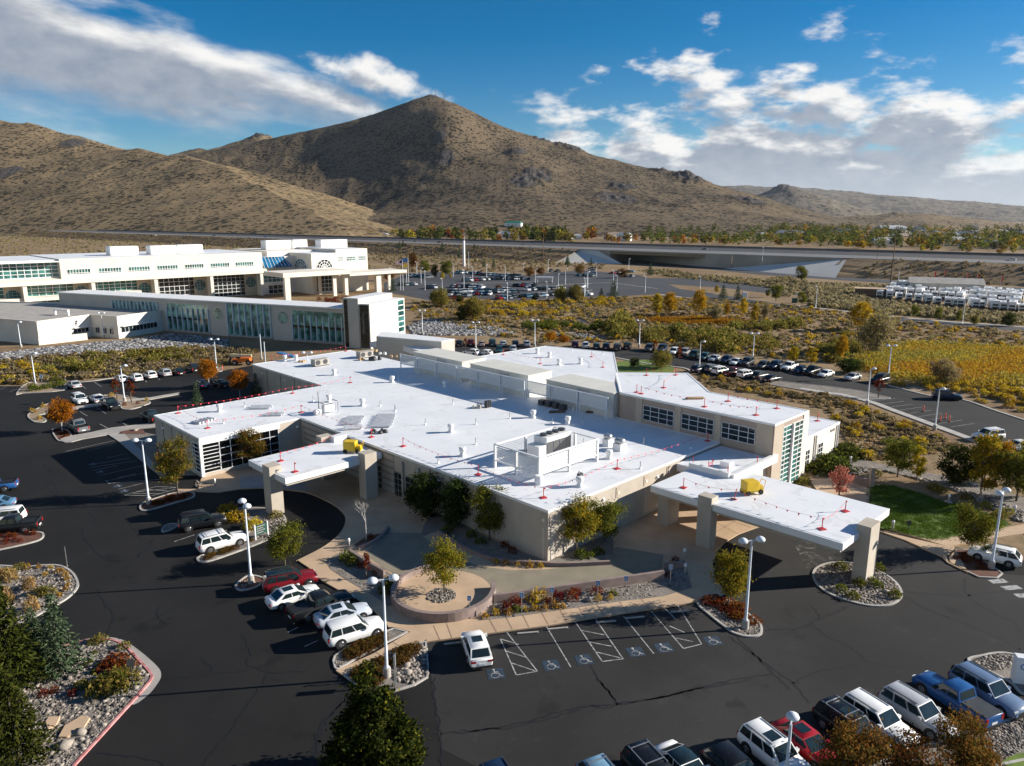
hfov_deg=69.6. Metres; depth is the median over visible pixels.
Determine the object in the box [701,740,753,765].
parked car
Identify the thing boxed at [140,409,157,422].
parked car
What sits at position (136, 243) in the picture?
sagebrush
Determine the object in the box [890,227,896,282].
utility pole
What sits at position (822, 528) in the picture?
flag stand
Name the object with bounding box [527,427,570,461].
chiller
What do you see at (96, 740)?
kerb
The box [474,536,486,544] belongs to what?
green shrub
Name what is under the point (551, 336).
tree
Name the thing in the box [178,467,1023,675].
sidewalk
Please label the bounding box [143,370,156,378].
parked car
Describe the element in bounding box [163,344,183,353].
olive shrub
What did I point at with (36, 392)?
kerb
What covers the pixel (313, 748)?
sealed crack
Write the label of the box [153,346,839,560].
clinic building
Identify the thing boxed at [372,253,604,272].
sagebrush
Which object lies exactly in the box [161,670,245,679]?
sealed crack
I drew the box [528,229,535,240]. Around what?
tree
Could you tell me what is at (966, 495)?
olive shrub
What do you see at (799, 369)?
parked car
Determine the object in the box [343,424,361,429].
membrane rolls
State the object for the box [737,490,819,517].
warning line
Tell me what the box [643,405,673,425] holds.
window
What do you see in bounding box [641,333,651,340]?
olive shrub
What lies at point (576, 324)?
green shrub
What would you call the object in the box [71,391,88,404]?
parked car
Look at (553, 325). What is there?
green shrub
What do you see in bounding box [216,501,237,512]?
yellow shrub
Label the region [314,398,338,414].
roof equipment
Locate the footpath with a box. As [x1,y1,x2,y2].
[795,305,1023,326]
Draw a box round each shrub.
[11,562,25,571]
[27,585,46,597]
[28,384,41,390]
[36,687,49,697]
[37,363,54,370]
[37,584,57,596]
[39,383,48,389]
[47,381,55,387]
[49,369,64,376]
[49,375,59,381]
[49,685,58,694]
[50,356,62,363]
[54,381,63,386]
[58,359,74,365]
[60,361,82,372]
[66,358,82,368]
[67,689,77,697]
[71,360,94,371]
[73,678,88,690]
[80,359,103,371]
[81,349,100,357]
[81,673,118,699]
[84,354,107,364]
[85,636,100,645]
[90,632,110,644]
[93,670,131,697]
[95,658,124,674]
[97,665,127,684]
[98,353,110,359]
[99,651,134,668]
[105,664,144,691]
[112,654,138,670]
[115,640,131,649]
[123,350,140,359]
[127,349,144,357]
[141,346,153,355]
[141,354,160,363]
[148,347,167,355]
[150,352,164,359]
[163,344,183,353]
[176,352,192,358]
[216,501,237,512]
[224,510,238,523]
[229,509,250,522]
[241,516,262,529]
[268,509,282,518]
[338,549,353,562]
[342,653,353,660]
[343,553,359,566]
[346,644,362,652]
[348,665,359,677]
[349,649,363,659]
[350,640,362,650]
[359,647,370,654]
[363,640,375,652]
[365,638,380,648]
[371,656,384,664]
[372,672,385,685]
[377,581,392,594]
[383,573,398,584]
[389,647,401,655]
[392,657,404,669]
[397,655,410,664]
[402,649,416,657]
[405,645,417,653]
[407,641,421,648]
[440,525,453,533]
[465,529,476,538]
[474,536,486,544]
[500,540,509,548]
[501,600,512,611]
[508,545,516,553]
[508,594,522,609]
[511,604,522,612]
[520,320,529,327]
[525,589,540,603]
[527,323,536,328]
[534,585,546,601]
[535,323,546,328]
[541,323,551,329]
[544,595,556,606]
[547,322,558,328]
[551,589,564,602]
[564,588,578,601]
[570,323,581,329]
[571,587,580,596]
[574,547,588,559]
[585,550,596,558]
[589,323,598,329]
[589,585,604,595]
[592,546,604,555]
[599,320,612,330]
[602,318,614,330]
[603,319,623,331]
[607,588,618,596]
[608,309,628,320]
[608,324,630,336]
[609,308,630,318]
[610,321,626,333]
[611,314,627,324]
[618,324,638,337]
[620,318,633,324]
[624,315,637,327]
[640,325,658,338]
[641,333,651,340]
[649,323,668,334]
[649,332,665,342]
[655,327,670,337]
[665,319,686,333]
[666,323,681,334]
[670,333,678,340]
[671,328,690,340]
[684,332,701,342]
[684,337,699,346]
[693,323,709,331]
[693,327,713,338]
[696,335,711,343]
[697,339,716,351]
[699,594,718,606]
[700,329,723,343]
[708,594,722,602]
[709,338,729,351]
[710,598,727,608]
[712,337,739,353]
[715,335,733,344]
[716,328,727,336]
[719,324,735,332]
[719,597,733,607]
[719,605,737,617]
[722,331,748,344]
[725,600,741,610]
[726,610,744,621]
[727,320,742,328]
[730,320,744,330]
[733,600,750,613]
[734,336,751,344]
[734,611,749,621]
[736,341,745,348]
[737,332,755,343]
[744,323,754,329]
[747,614,762,625]
[750,334,760,342]
[755,338,774,349]
[757,324,772,330]
[758,320,774,328]
[759,335,769,340]
[763,333,773,340]
[768,340,780,347]
[774,321,788,328]
[786,318,799,328]
[790,319,806,326]
[794,477,809,485]
[800,474,811,481]
[814,341,830,349]
[820,353,838,362]
[824,348,837,353]
[824,354,843,363]
[828,336,839,342]
[834,560,848,570]
[835,583,847,592]
[837,330,850,336]
[845,589,861,600]
[849,344,862,351]
[852,576,867,587]
[867,575,877,584]
[873,580,884,588]
[875,468,882,476]
[875,561,886,572]
[887,587,903,599]
[926,482,940,491]
[933,484,949,494]
[960,492,973,500]
[961,558,971,563]
[977,500,993,508]
[988,508,1011,519]
[1001,507,1014,514]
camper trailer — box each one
[876,289,883,296]
[886,289,892,297]
[893,285,900,293]
[895,292,902,298]
[899,287,906,294]
[905,293,912,299]
[908,288,913,294]
[914,293,921,301]
[915,287,924,295]
[922,293,932,302]
[931,291,937,295]
[933,296,941,303]
[939,291,947,298]
[944,296,951,304]
[947,291,954,296]
[951,297,959,305]
[953,287,961,295]
[956,291,965,296]
[957,297,964,305]
[965,294,972,300]
[967,297,980,306]
[969,289,978,293]
[977,294,987,301]
[977,300,985,307]
[978,289,985,294]
[986,290,996,297]
[986,298,999,308]
[995,290,1002,298]
[998,300,1007,309]
[1001,290,1008,299]
[1006,291,1015,296]
[1006,296,1012,302]
[1008,299,1017,309]
[1013,296,1021,302]
[1014,292,1022,298]
[1016,303,1023,310]
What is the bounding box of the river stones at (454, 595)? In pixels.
[427,588,456,602]
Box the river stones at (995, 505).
[840,467,1023,522]
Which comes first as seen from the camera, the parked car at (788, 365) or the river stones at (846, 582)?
the river stones at (846, 582)
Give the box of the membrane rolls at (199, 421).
[191,417,215,423]
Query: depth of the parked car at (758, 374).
158.18 m
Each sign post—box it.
[126,659,134,686]
[520,592,523,612]
[596,581,599,599]
[624,576,627,595]
[669,565,672,581]
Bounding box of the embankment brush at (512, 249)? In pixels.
[19,231,1023,284]
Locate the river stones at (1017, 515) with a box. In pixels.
[843,466,1023,521]
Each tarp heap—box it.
[368,356,381,360]
[369,428,387,433]
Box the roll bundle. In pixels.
[484,400,491,407]
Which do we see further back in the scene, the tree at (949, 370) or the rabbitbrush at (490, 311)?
the rabbitbrush at (490, 311)
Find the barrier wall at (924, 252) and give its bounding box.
[97,229,1023,255]
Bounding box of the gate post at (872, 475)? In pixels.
[869,467,875,486]
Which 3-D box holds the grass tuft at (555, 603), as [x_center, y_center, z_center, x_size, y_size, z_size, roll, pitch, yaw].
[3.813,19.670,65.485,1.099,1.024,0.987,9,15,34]
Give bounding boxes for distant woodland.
[640,221,1023,249]
[765,224,1023,246]
[768,223,1017,246]
[771,223,1021,245]
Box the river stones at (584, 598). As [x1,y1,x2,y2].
[490,586,647,615]
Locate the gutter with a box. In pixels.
[88,637,160,704]
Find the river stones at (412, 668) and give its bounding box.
[392,647,427,683]
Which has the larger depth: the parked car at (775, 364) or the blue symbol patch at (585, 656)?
the parked car at (775, 364)
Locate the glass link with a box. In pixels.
[57,289,344,344]
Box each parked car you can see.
[0,477,18,491]
[0,495,17,505]
[0,504,27,519]
[0,513,42,532]
[66,380,81,388]
[67,418,89,433]
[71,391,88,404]
[89,394,103,403]
[100,397,120,410]
[114,374,127,382]
[128,372,142,381]
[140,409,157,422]
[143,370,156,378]
[157,368,171,376]
[171,367,184,375]
[177,509,226,532]
[184,363,198,372]
[193,379,209,388]
[195,528,246,553]
[212,378,228,388]
[261,564,318,592]
[264,583,319,610]
[285,588,353,623]
[312,600,371,629]
[322,613,383,649]
[455,340,462,346]
[461,630,492,669]
[462,348,479,354]
[467,339,474,345]
[478,341,484,346]
[479,756,508,765]
[480,349,492,354]
[488,339,496,345]
[495,295,502,299]
[495,345,502,352]
[499,340,506,346]
[509,345,516,350]
[511,340,518,346]
[523,340,530,346]
[571,341,578,347]
[575,753,613,765]
[582,341,588,348]
[593,343,599,348]
[602,343,609,349]
[613,343,621,350]
[620,738,670,765]
[623,342,631,349]
[644,343,653,351]
[654,739,708,765]
[657,343,667,350]
[669,346,678,354]
[680,347,689,355]
[688,349,699,358]
[690,364,706,372]
[698,352,710,360]
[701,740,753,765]
[704,363,716,371]
[708,354,720,361]
[711,365,728,374]
[720,354,732,363]
[722,367,739,376]
[729,357,742,365]
[736,368,752,378]
[737,717,810,765]
[740,356,754,366]
[751,370,767,379]
[756,360,769,369]
[762,374,781,382]
[767,359,782,369]
[771,717,835,765]
[780,361,798,370]
[792,365,806,373]
[803,365,822,375]
[812,694,891,760]
[817,369,834,377]
[842,687,919,748]
[843,372,861,380]
[870,372,890,383]
[877,680,959,743]
[912,670,1003,730]
[931,388,962,400]
[947,660,1023,719]
[967,543,1022,568]
[971,426,1005,440]
[1006,439,1022,451]
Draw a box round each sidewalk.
[40,392,178,414]
[60,423,154,442]
[108,434,165,477]
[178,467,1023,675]
[240,476,307,491]
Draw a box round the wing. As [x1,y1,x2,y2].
[0,301,162,344]
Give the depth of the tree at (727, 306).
258.39 m
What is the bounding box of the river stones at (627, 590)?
[491,585,654,616]
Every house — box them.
[497,231,519,237]
[504,221,522,226]
[574,234,581,238]
[603,232,618,239]
[616,232,631,240]
[773,230,803,237]
[870,237,895,244]
[876,225,906,229]
[893,233,910,242]
[944,237,964,245]
[956,231,973,235]
[980,239,999,246]
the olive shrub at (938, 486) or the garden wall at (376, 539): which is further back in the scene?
the olive shrub at (938, 486)
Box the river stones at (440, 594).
[426,588,454,602]
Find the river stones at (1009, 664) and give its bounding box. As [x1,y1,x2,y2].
[973,654,1012,669]
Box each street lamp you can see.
[17,321,21,347]
[31,352,36,384]
[97,312,104,337]
[120,364,127,400]
[132,438,151,504]
[209,338,218,367]
[238,498,254,583]
[367,574,398,678]
[471,321,479,348]
[531,319,538,346]
[636,319,644,346]
[738,536,764,629]
[750,332,759,356]
[785,711,799,765]
[865,367,875,404]
[886,344,896,372]
[932,387,945,429]
[988,487,1010,568]
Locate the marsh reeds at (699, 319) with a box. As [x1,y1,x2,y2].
[637,314,748,324]
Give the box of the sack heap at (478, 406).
[472,403,481,408]
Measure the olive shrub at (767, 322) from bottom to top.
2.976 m
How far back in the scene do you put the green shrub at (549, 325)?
227.72 m
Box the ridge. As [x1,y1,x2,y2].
[723,185,1023,221]
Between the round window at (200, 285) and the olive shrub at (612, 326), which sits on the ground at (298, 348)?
the olive shrub at (612, 326)
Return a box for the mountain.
[217,94,883,236]
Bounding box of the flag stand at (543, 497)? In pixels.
[540,487,546,498]
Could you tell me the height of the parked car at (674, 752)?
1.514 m
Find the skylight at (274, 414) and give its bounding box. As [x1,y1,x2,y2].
[263,412,284,415]
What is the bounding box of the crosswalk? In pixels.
[988,579,1023,597]
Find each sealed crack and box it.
[44,464,79,514]
[81,528,153,560]
[93,752,166,765]
[97,589,113,636]
[110,539,153,580]
[111,496,139,538]
[118,594,207,638]
[155,605,170,623]
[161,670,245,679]
[202,674,267,764]
[241,633,305,673]
[304,682,347,686]
[309,695,348,765]
[309,702,343,765]
[431,678,442,765]
[437,697,664,734]
[460,679,749,731]
[590,665,617,702]
[659,673,772,696]
[728,637,809,702]
[736,637,789,688]
[763,606,847,630]
[792,662,870,683]
[810,606,820,618]
[810,624,919,668]
[904,596,1023,651]
[905,588,1022,596]
[963,578,1023,651]
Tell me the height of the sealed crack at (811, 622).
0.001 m
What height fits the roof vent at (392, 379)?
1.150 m
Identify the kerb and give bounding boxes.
[0,531,43,549]
[0,564,78,622]
[16,379,66,394]
[27,401,52,422]
[52,428,71,441]
[66,638,152,765]
[81,371,189,381]
[103,394,150,409]
[139,491,194,510]
[161,523,177,532]
[196,507,286,562]
[235,574,261,590]
[333,628,407,669]
[343,641,428,692]
[407,281,657,299]
[615,357,690,371]
[697,598,762,637]
[771,381,890,399]
[799,388,996,450]
[812,561,902,606]
[865,717,1023,765]
[887,385,1023,419]
[948,549,1002,578]
[967,651,1023,694]
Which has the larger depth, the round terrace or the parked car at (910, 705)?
the round terrace
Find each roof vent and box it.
[216,404,222,411]
[326,394,331,402]
[359,398,365,406]
[390,376,394,382]
[442,380,447,387]
[447,423,453,432]
[459,446,465,456]
[530,410,535,418]
[564,416,570,424]
[575,476,583,487]
[605,449,612,459]
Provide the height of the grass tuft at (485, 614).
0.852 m
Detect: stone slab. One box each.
[45,716,59,728]
[58,715,89,737]
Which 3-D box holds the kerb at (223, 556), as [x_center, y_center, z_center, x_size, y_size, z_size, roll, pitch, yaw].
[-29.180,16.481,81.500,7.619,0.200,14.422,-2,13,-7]
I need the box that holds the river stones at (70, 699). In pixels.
[21,641,148,765]
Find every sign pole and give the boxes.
[393,654,394,686]
[394,652,395,685]
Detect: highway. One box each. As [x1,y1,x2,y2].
[61,231,1023,263]
[81,230,1023,260]
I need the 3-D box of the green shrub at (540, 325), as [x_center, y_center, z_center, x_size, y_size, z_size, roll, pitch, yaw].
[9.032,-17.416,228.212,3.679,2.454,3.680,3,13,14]
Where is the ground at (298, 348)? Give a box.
[0,222,1023,559]
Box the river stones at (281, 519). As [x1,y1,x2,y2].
[256,516,284,538]
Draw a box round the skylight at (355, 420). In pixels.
[341,415,364,424]
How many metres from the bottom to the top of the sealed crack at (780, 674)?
0.001 m
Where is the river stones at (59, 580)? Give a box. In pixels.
[0,565,75,624]
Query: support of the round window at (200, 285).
in the hospital building at (287, 268)
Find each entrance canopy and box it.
[248,433,381,514]
[650,446,889,581]
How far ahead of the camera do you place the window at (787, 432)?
93.19 m
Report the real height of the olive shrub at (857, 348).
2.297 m
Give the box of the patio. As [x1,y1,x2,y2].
[811,478,869,502]
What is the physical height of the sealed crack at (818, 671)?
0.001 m
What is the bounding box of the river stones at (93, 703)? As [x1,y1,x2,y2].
[19,641,146,765]
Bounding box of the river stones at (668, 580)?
[636,568,686,588]
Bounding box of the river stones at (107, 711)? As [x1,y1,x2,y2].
[19,640,144,765]
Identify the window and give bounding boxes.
[0,262,58,279]
[0,287,4,298]
[5,290,20,298]
[27,284,73,296]
[32,300,59,301]
[67,268,90,274]
[73,326,88,333]
[75,286,87,289]
[93,326,99,332]
[95,280,137,290]
[98,267,121,272]
[106,327,113,333]
[121,321,157,332]
[128,266,149,271]
[138,283,150,292]
[157,265,177,270]
[158,277,194,294]
[185,264,203,268]
[192,441,200,472]
[194,279,205,290]
[202,430,278,473]
[210,262,229,267]
[213,274,245,296]
[213,307,222,319]
[219,429,279,469]
[235,261,253,266]
[246,277,255,287]
[263,273,282,282]
[268,284,283,293]
[278,311,287,323]
[295,258,306,268]
[316,275,331,291]
[317,259,332,268]
[346,256,355,260]
[358,256,365,260]
[377,464,382,488]
[394,471,401,496]
[405,476,416,489]
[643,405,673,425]
[681,413,713,435]
[721,421,755,444]
[779,424,792,481]
[790,419,803,482]
[805,449,809,464]
[817,442,822,457]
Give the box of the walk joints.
[357,519,745,663]
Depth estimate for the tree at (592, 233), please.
1168.36 m
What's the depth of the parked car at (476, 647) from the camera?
56.85 m
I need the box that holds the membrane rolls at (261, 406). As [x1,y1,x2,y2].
[249,404,272,408]
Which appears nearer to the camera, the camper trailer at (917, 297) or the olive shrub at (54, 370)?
the olive shrub at (54, 370)
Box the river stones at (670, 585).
[632,568,689,590]
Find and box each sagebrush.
[0,235,563,269]
[0,344,259,384]
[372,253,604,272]
[412,295,1023,358]
[638,268,812,296]
[698,372,958,456]
[804,281,1023,325]
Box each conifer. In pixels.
[0,581,54,690]
[0,644,22,719]
[0,671,60,765]
[14,606,57,673]
[30,593,97,684]
[190,382,203,405]
[249,373,261,394]
[389,277,395,290]
[568,286,580,301]
[606,280,619,298]
[645,263,653,274]
[718,284,727,297]
[734,285,741,299]
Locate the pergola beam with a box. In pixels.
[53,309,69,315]
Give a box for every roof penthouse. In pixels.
[414,348,485,381]
[469,359,552,397]
[546,374,619,417]
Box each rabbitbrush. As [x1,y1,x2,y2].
[15,379,25,384]
[19,362,30,368]
[487,309,495,314]
[496,310,507,317]
[511,304,522,309]
[519,311,530,316]
[527,302,536,306]
[551,309,559,314]
[742,387,752,392]
[775,391,785,396]
[829,413,842,420]
[842,399,856,406]
[847,429,863,437]
[849,421,862,429]
[854,411,865,417]
[857,405,870,414]
[860,449,877,460]
[876,425,886,430]
[888,379,897,384]
[895,381,905,386]
[899,422,912,429]
[901,419,913,424]
[912,435,928,444]
[920,380,932,385]
[933,383,943,388]
[948,382,961,387]
[951,387,960,391]
[961,381,973,387]
[965,387,976,393]
[970,392,980,397]
[978,398,988,403]
[980,390,990,396]
[983,383,997,389]
[987,391,998,397]
[990,392,1005,399]
[1001,395,1016,401]
[1002,401,1016,408]
[1006,389,1016,395]
[1011,399,1021,404]
[1016,406,1023,411]
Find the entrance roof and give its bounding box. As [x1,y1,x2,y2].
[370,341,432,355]
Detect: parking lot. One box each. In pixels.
[0,365,1023,765]
[384,270,797,307]
[427,527,1023,765]
[455,346,1023,452]
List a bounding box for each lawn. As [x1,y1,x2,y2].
[616,360,673,372]
[870,485,1008,538]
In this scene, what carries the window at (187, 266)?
in the hospital building at (287, 268)
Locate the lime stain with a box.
[795,542,831,567]
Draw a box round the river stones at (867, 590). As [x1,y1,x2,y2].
[815,563,899,604]
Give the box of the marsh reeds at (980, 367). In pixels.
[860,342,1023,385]
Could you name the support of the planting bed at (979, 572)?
on the parking lot at (786, 592)
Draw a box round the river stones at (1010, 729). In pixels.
[966,717,1023,761]
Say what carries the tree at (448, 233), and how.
on the ground at (298, 348)
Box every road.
[620,262,1023,290]
[880,316,1023,330]
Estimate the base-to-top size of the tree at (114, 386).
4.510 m
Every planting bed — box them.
[0,532,41,548]
[0,565,76,625]
[0,640,149,765]
[17,377,65,393]
[29,402,52,421]
[53,429,69,439]
[104,395,148,408]
[120,429,145,433]
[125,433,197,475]
[141,492,192,509]
[162,524,175,530]
[199,508,284,560]
[237,576,260,588]
[326,552,392,605]
[335,629,403,667]
[347,642,426,688]
[355,533,380,546]
[422,513,613,561]
[479,568,691,619]
[699,600,759,634]
[769,381,889,398]
[812,460,1023,514]
[815,563,899,604]
[874,719,1023,765]
[956,550,999,576]
[971,653,1023,691]
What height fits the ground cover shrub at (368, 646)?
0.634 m
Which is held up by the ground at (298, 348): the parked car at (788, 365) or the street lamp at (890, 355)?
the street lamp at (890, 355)
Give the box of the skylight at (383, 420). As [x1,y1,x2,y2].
[370,413,394,427]
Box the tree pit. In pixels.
[427,588,455,602]
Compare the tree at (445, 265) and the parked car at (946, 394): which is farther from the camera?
the tree at (445, 265)
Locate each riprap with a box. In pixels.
[0,340,149,359]
[130,333,229,348]
[406,318,516,335]
[407,318,513,335]
[556,333,605,337]
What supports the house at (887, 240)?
on the ground at (298, 348)
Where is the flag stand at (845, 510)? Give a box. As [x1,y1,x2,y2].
[840,500,849,512]
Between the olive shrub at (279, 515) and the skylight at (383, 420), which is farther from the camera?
the skylight at (383, 420)
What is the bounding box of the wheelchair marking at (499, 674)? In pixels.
[491,669,503,677]
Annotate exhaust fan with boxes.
[602,433,612,446]
[613,437,626,451]
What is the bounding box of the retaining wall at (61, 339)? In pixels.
[38,333,87,344]
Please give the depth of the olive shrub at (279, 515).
85.31 m
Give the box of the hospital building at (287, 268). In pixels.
[0,239,406,301]
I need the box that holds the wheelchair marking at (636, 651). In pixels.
[631,647,643,655]
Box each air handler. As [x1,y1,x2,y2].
[311,357,328,366]
[356,350,372,357]
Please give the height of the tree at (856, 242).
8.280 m
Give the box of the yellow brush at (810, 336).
[411,296,1022,359]
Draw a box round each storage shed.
[854,287,886,296]
[907,277,985,293]
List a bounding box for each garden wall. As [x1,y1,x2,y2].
[348,549,385,578]
[358,525,389,549]
[437,529,609,566]
[493,570,664,603]
[663,560,685,569]
[845,474,869,485]
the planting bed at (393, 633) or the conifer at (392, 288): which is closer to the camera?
the planting bed at (393, 633)
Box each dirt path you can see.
[504,328,606,333]
[573,309,607,323]
[686,325,814,359]
[907,386,1023,399]
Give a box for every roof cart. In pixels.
[343,439,363,453]
[740,478,765,495]
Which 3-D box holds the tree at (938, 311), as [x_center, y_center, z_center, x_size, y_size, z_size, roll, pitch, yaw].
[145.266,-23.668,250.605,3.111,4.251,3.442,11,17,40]
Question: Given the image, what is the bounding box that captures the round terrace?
[396,570,490,610]
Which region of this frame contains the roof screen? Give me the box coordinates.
[400,354,611,418]
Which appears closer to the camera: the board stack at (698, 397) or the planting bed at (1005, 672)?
the planting bed at (1005, 672)
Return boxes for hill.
[0,120,398,238]
[169,133,272,163]
[758,184,883,217]
[839,212,1019,225]
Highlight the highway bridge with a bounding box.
[555,247,854,277]
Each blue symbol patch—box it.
[486,668,504,679]
[542,659,560,670]
[574,654,593,664]
[626,646,645,656]
[654,642,673,652]
[703,636,722,645]
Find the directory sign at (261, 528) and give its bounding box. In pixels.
[254,521,268,539]
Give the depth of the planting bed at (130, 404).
138.31 m
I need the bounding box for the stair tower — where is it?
[342,292,404,348]
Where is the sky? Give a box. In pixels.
[0,0,1023,205]
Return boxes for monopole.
[463,237,464,266]
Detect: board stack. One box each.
[549,410,565,412]
[685,396,703,399]
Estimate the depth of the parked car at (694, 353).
182.06 m
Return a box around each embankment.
[22,231,596,262]
[836,255,1023,286]
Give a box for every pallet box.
[537,399,545,405]
[545,400,552,406]
[551,402,559,408]
[558,404,567,409]
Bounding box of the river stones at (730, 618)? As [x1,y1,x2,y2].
[701,603,759,634]
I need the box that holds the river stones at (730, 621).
[701,602,759,634]
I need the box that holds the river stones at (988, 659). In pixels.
[974,653,1011,670]
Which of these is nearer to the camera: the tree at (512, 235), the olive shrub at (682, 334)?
the olive shrub at (682, 334)
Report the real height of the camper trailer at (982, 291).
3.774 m
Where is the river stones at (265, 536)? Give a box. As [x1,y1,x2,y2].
[256,514,284,538]
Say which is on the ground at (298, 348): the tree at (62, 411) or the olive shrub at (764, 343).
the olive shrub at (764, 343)
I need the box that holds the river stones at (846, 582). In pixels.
[815,562,898,604]
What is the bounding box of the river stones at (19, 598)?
[1,566,74,622]
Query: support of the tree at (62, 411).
on the planting bed at (56, 433)
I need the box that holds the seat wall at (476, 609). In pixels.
[391,565,495,622]
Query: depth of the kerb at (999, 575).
71.63 m
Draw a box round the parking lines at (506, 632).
[12,368,973,674]
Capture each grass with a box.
[0,345,252,383]
[0,568,4,579]
[2,565,18,583]
[2,585,15,603]
[20,594,40,613]
[21,575,36,591]
[411,295,1023,360]
[699,374,952,459]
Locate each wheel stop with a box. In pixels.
[444,641,460,644]
[517,631,537,633]
[547,626,567,629]
[596,620,615,622]
[625,616,644,618]
[670,609,689,612]
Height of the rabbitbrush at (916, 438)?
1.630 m
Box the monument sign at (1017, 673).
[1010,653,1023,683]
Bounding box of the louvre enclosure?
[494,426,598,485]
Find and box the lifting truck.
[227,354,252,365]
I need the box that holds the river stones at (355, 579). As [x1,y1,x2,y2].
[329,559,391,603]
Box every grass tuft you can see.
[23,563,31,569]
[480,612,488,618]
[492,607,501,616]
[504,606,514,615]
[525,559,534,567]
[530,602,540,610]
[540,603,548,610]
[549,599,559,608]
[593,594,602,601]
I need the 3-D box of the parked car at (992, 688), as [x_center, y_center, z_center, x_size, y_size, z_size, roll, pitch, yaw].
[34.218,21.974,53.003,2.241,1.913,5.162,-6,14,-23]
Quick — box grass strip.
[1001,752,1023,765]
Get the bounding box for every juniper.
[804,460,836,476]
[810,453,842,471]
[818,456,858,474]
[823,452,849,462]
[832,445,860,461]
[835,441,865,459]
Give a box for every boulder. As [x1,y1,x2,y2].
[56,739,73,751]
[74,727,86,735]
[403,662,409,667]
[404,669,412,675]
[579,591,587,595]
[586,597,593,601]
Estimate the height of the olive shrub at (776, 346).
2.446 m
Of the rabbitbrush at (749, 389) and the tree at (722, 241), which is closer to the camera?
the rabbitbrush at (749, 389)
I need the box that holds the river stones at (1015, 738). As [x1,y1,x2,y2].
[961,718,1023,759]
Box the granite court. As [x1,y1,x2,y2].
[366,532,662,592]
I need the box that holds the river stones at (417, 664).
[392,645,428,683]
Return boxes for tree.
[41,397,75,431]
[108,377,120,398]
[125,379,136,401]
[147,433,196,494]
[195,357,220,387]
[226,368,250,397]
[234,425,267,468]
[261,517,306,565]
[317,658,433,765]
[355,500,367,539]
[361,551,370,577]
[381,267,395,279]
[396,230,404,236]
[396,469,443,520]
[404,229,415,237]
[409,252,417,267]
[414,226,425,237]
[415,534,470,592]
[419,260,429,273]
[420,226,434,239]
[429,285,452,306]
[430,264,438,276]
[434,226,443,237]
[435,474,473,527]
[440,260,452,273]
[444,228,454,238]
[452,226,462,238]
[455,294,464,301]
[455,304,467,320]
[462,293,486,319]
[463,481,508,539]
[464,227,471,236]
[471,231,477,238]
[477,227,488,239]
[486,227,496,239]
[494,233,502,239]
[509,230,518,239]
[518,229,528,238]
[522,266,534,276]
[523,225,530,239]
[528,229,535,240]
[531,226,540,240]
[535,267,544,274]
[539,228,550,240]
[544,225,561,240]
[544,331,556,343]
[549,228,557,240]
[551,285,568,299]
[555,229,563,239]
[556,491,602,550]
[558,335,570,342]
[561,230,572,241]
[565,231,575,241]
[565,284,583,300]
[574,265,584,273]
[582,227,597,238]
[583,232,589,239]
[590,495,632,541]
[616,268,627,277]
[622,231,632,240]
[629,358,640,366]
[646,347,675,368]
[649,293,662,314]
[652,340,657,351]
[662,291,680,314]
[676,345,682,364]
[680,234,686,243]
[685,237,696,242]
[690,288,708,311]
[704,236,714,241]
[704,544,756,604]
[707,303,723,318]
[717,235,727,243]
[723,303,730,313]
[739,296,748,314]
[750,304,758,319]
[760,303,769,317]
[768,284,783,301]
[786,346,800,360]
[794,266,808,280]
[797,291,807,303]
[804,346,818,362]
[807,706,898,765]
[828,465,856,494]
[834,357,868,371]
[835,334,848,355]
[842,240,851,246]
[848,300,874,327]
[852,240,862,246]
[852,306,899,351]
[866,242,874,246]
[869,720,962,765]
[873,377,884,397]
[880,436,928,476]
[908,444,927,480]
[911,305,919,317]
[925,241,934,249]
[926,357,965,383]
[930,702,1002,765]
[931,442,988,485]
[933,307,943,319]
[946,500,1010,548]
[956,310,962,319]
[957,243,964,250]
[960,731,1008,765]
[962,430,1007,493]
[963,241,970,248]
[965,246,972,251]
[970,313,981,324]
[989,241,996,248]
[993,446,1023,500]
[999,242,1009,250]
[999,438,1018,481]
[1001,313,1017,325]
[1009,243,1018,252]
[1014,437,1023,475]
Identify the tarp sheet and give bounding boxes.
[276,352,293,357]
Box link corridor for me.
[376,331,454,360]
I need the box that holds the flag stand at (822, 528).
[817,518,826,530]
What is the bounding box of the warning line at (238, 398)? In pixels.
[183,387,289,405]
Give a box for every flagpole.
[395,260,403,290]
[402,258,408,281]

